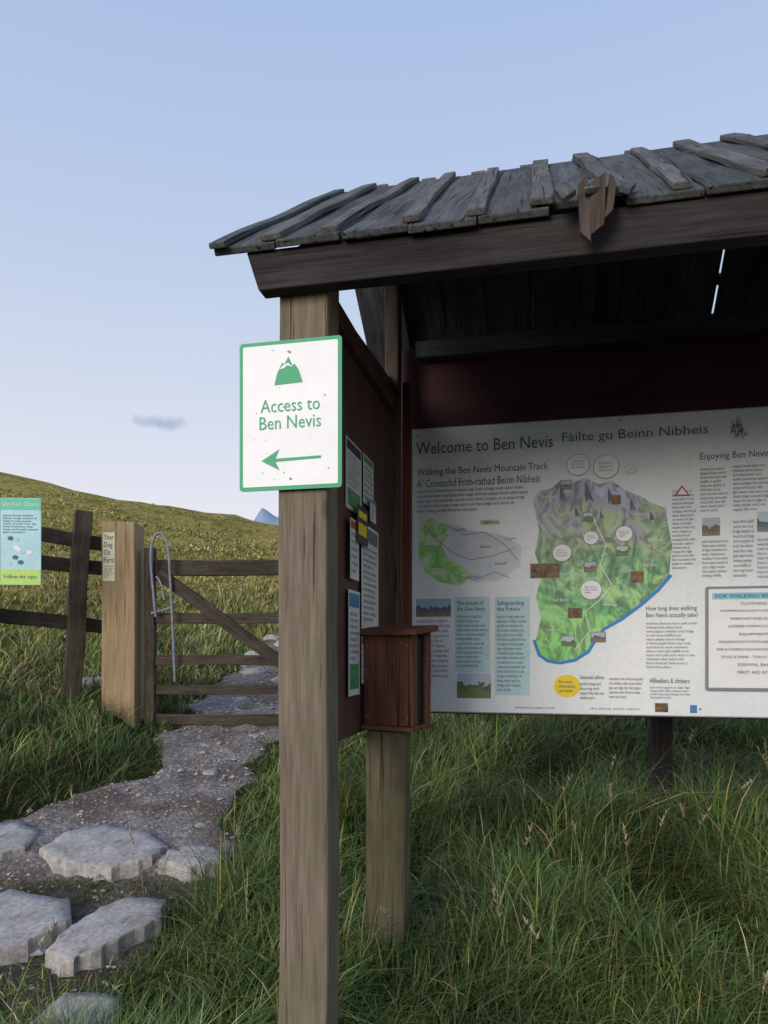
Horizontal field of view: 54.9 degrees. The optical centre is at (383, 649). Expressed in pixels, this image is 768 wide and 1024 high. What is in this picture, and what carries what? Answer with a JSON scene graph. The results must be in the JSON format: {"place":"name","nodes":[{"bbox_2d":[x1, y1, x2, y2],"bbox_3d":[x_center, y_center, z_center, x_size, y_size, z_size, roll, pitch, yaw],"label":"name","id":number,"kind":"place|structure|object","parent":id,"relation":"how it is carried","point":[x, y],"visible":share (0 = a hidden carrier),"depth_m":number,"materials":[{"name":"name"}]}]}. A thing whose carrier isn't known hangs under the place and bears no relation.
{"place":"outdoors","nodes":[
{"label":"outdoors","id":0,"kind":"place"},
{"bbox_2d":[0,632,278,1023],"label":"gravel path","id":1,"kind":"structure","parent":0,"point":[121,809],"depth_m":3.29,"materials":[{"name":"grey gravel"}]},
{"bbox_2d":[0,821,38,860],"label":"stone step","id":2,"kind":"object","parent":1,"relation":"on","point":[17,838],"visible":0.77,"depth_m":3.02,"materials":[{"name":"grey stone"}]},
{"bbox_2d":[0,889,71,965],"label":"stone step","id":3,"kind":"object","parent":1,"relation":"on","point":[26,919],"visible":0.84,"depth_m":2.43,"materials":[{"name":"grey stone"}]},
{"bbox_2d":[31,992,120,1023],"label":"stone step","id":4,"kind":"object","parent":1,"relation":"on","point":[83,997],"visible":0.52,"depth_m":2.08,"materials":[{"name":"grey stone"}]},
{"bbox_2d":[39,823,167,882],"bbox_3d":[-1.117,0.879,2.965,0.491,0.281,0.339,0,0,18],"label":"stone step","id":5,"kind":"object","parent":1,"relation":"on","point":[102,849],"visible":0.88,"depth_m":2.90,"materials":[{"name":"grey stone"}]},
{"bbox_2d":[45,897,166,977],"bbox_3d":[-0.904,1.004,2.429,0.222,0.279,0.410,0,0,36],"label":"stone step","id":6,"kind":"object","parent":1,"relation":"on","point":[94,932],"visible":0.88,"depth_m":2.38,"materials":[{"name":"grey stone"}]},
{"bbox_2d":[158,844,222,882],"bbox_3d":[-0.743,0.897,2.878,0.243,0.238,0.186,0,0,0],"label":"stone step","id":7,"kind":"object","parent":1,"relation":"on","point":[175,859],"visible":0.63,"depth_m":2.83,"materials":[{"name":"grey stone"}]},
{"bbox_2d":[194,822,206,827],"bbox_3d":[-0.799,0.763,3.201,0.066,0.032,0.058,0,0,-43],"label":"rock","id":8,"kind":"object","parent":1,"relation":"on","point":[199,824],"visible":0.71,"depth_m":3.19,"materials":[{"name":"stone"}]},
{"bbox_2d":[202,769,217,774],"bbox_3d":[-0.884,0.629,3.749,0.092,0.049,0.098,0,0,0],"label":"rock","id":9,"kind":"object","parent":1,"relation":"on","point":[210,772],"visible":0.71,"depth_m":3.72,"materials":[{"name":"stone"}]},
{"bbox_2d":[236,696,249,701],"bbox_3d":[-0.999,0.354,5.196,0.111,0.056,0.112,0,0,-19],"label":"rock","id":10,"kind":"object","parent":1,"relation":"on","point":[243,698],"visible":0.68,"depth_m":5.17,"materials":[{"name":"stone"}]},
{"bbox_2d":[244,650,258,654],"bbox_3d":[-1.255,0.062,7.109,0.226,0.118,0.228,0,0,11],"label":"rock","id":11,"kind":"object","parent":1,"relation":"on","point":[252,652],"visible":0.19,"depth_m":7.02,"materials":[{"name":"stone"}]},
{"bbox_2d":[239,667,265,675],"bbox_3d":[-1.101,0.196,6.205,0.208,0.107,0.230,0,0,-39],"label":"rock","id":12,"kind":"object","parent":1,"relation":"on","point":[255,671],"visible":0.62,"depth_m":6.14,"materials":[{"name":"stone"}]},
{"bbox_2d":[248,734,261,737],"bbox_3d":[-0.751,0.507,4.300,0.099,0.039,0.082,0,0,45],"label":"rock","id":13,"kind":"object","parent":1,"relation":"on","point":[256,735],"visible":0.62,"depth_m":4.28,"materials":[{"name":"stone"}]},
{"bbox_2d":[263,634,278,641],"bbox_3d":[-1.266,-0.114,8.193,0.209,0.116,0.200,0,0,-5],"label":"rock","id":14,"kind":"object","parent":1,"relation":"on","point":[270,637],"visible":0.66,"depth_m":8.12,"materials":[{"name":"stone"}]},
{"bbox_2d":[270,676,277,682],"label":"rock","id":15,"kind":"object","parent":1,"relation":"on","point":[274,680],"visible":0.2,"depth_m":5.83,"materials":[{"name":"stone"}]},
{"bbox_2d":[254,508,278,524],"bbox_3d":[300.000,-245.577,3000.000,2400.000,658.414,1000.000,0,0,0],"label":"mountain","id":16,"kind":"structure","parent":0,"point":[264,516],"depth_m":2949.47,"materials":[{"name":"blue stone"}]},
{"bbox_2d":[0,472,767,1023],"bbox_3d":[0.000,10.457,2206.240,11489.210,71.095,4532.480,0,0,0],"label":"ground","id":17,"kind":"structure","parent":0,"point":[18,484],"depth_m":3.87,"materials":[{"name":"green plant"}]},
{"bbox_2d":[0,509,101,709],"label":"wooden fence","id":18,"kind":"object","parent":17,"relation":"on","point":[75,622],"visible":0.4,"depth_m":4.49,"materials":[{"name":"brown wood"}]},
{"bbox_2d":[0,498,40,584],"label":"farm information sign","id":19,"kind":"object","parent":18,"relation":"attached to","point":[20,541],"visible":1,"depth_m":4.04,"materials":[{"name":"teal plastic"}]},
{"bbox_2d":[81,676,101,690],"bbox_3d":[-2.086,0.272,5.309,0.336,0.160,0.389,0,0,-14],"label":"rock","id":20,"kind":"object","parent":17,"relation":"on","point":[89,679],"visible":0.06,"depth_m":5.18,"materials":[{"name":"stone"}]},
{"bbox_2d":[102,522,143,728],"bbox_3d":[-1.585,0.004,4.498,0.203,1.539,0.186,0,0,0],"label":"gate post","id":21,"kind":"object","parent":17,"relation":"on","point":[123,609],"visible":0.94,"depth_m":4.41,"materials":[{"name":"brown wood"}]},
{"bbox_2d":[360,625,437,954],"bbox_3d":[0.039,0.555,2.248,0.198,1.265,0.192,0,0,25],"label":"leaflet box","id":22,"kind":"object","parent":17,"relation":"on","point":[397,685],"visible":0.92,"depth_m":2.19,"materials":[{"name":"brown wood"}]},
{"bbox_2d":[418,639,422,720],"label":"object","id":23,"kind":"structure","parent":22,"relation":"in","point":[420,641],"depth_m":2.25,"materials":[{"name":"brown wood"}]},
{"bbox_2d":[209,133,767,1023],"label":"information shelter","id":24,"kind":"object","parent":17,"relation":"on","point":[581,285],"visible":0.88,"depth_m":2.09,"materials":[{"name":"brown wood"}]},
{"bbox_2d":[240,335,341,491],"bbox_3d":[-0.219,-0.547,1.719,0.250,0.348,0.007,0,0,12],"label":"trail access sign","id":25,"kind":"object","parent":24,"relation":"attached to","point":[290,414],"visible":1,"depth_m":1.72,"materials":[{"name":"metal"}]},
{"bbox_2d":[412,406,767,717],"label":"information board","id":26,"kind":"object","parent":24,"relation":"attached to","point":[614,565],"visible":0.98,"depth_m":2.61,"materials":[{"name":"white plastic"}]},
{"bbox_3d":[-0.340,0.080,4.520,0.147,1.561,0.147,0,0,0],"label":"gate post","id":27,"kind":"object","parent":17,"relation":"on","visible":0},
{"bbox_2d":[144,532,278,724],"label":"field gate","id":28,"kind":"structure","parent":27,"relation":"attached to","point":[164,572],"depth_m":4.48,"materials":[{"name":"brown wood"}]},
{"bbox_2d":[0,0,767,520],"label":"sky","id":29,"kind":"structure","parent":0,"point":[136,136],"materials":[{"name":"blue"}]}
]}

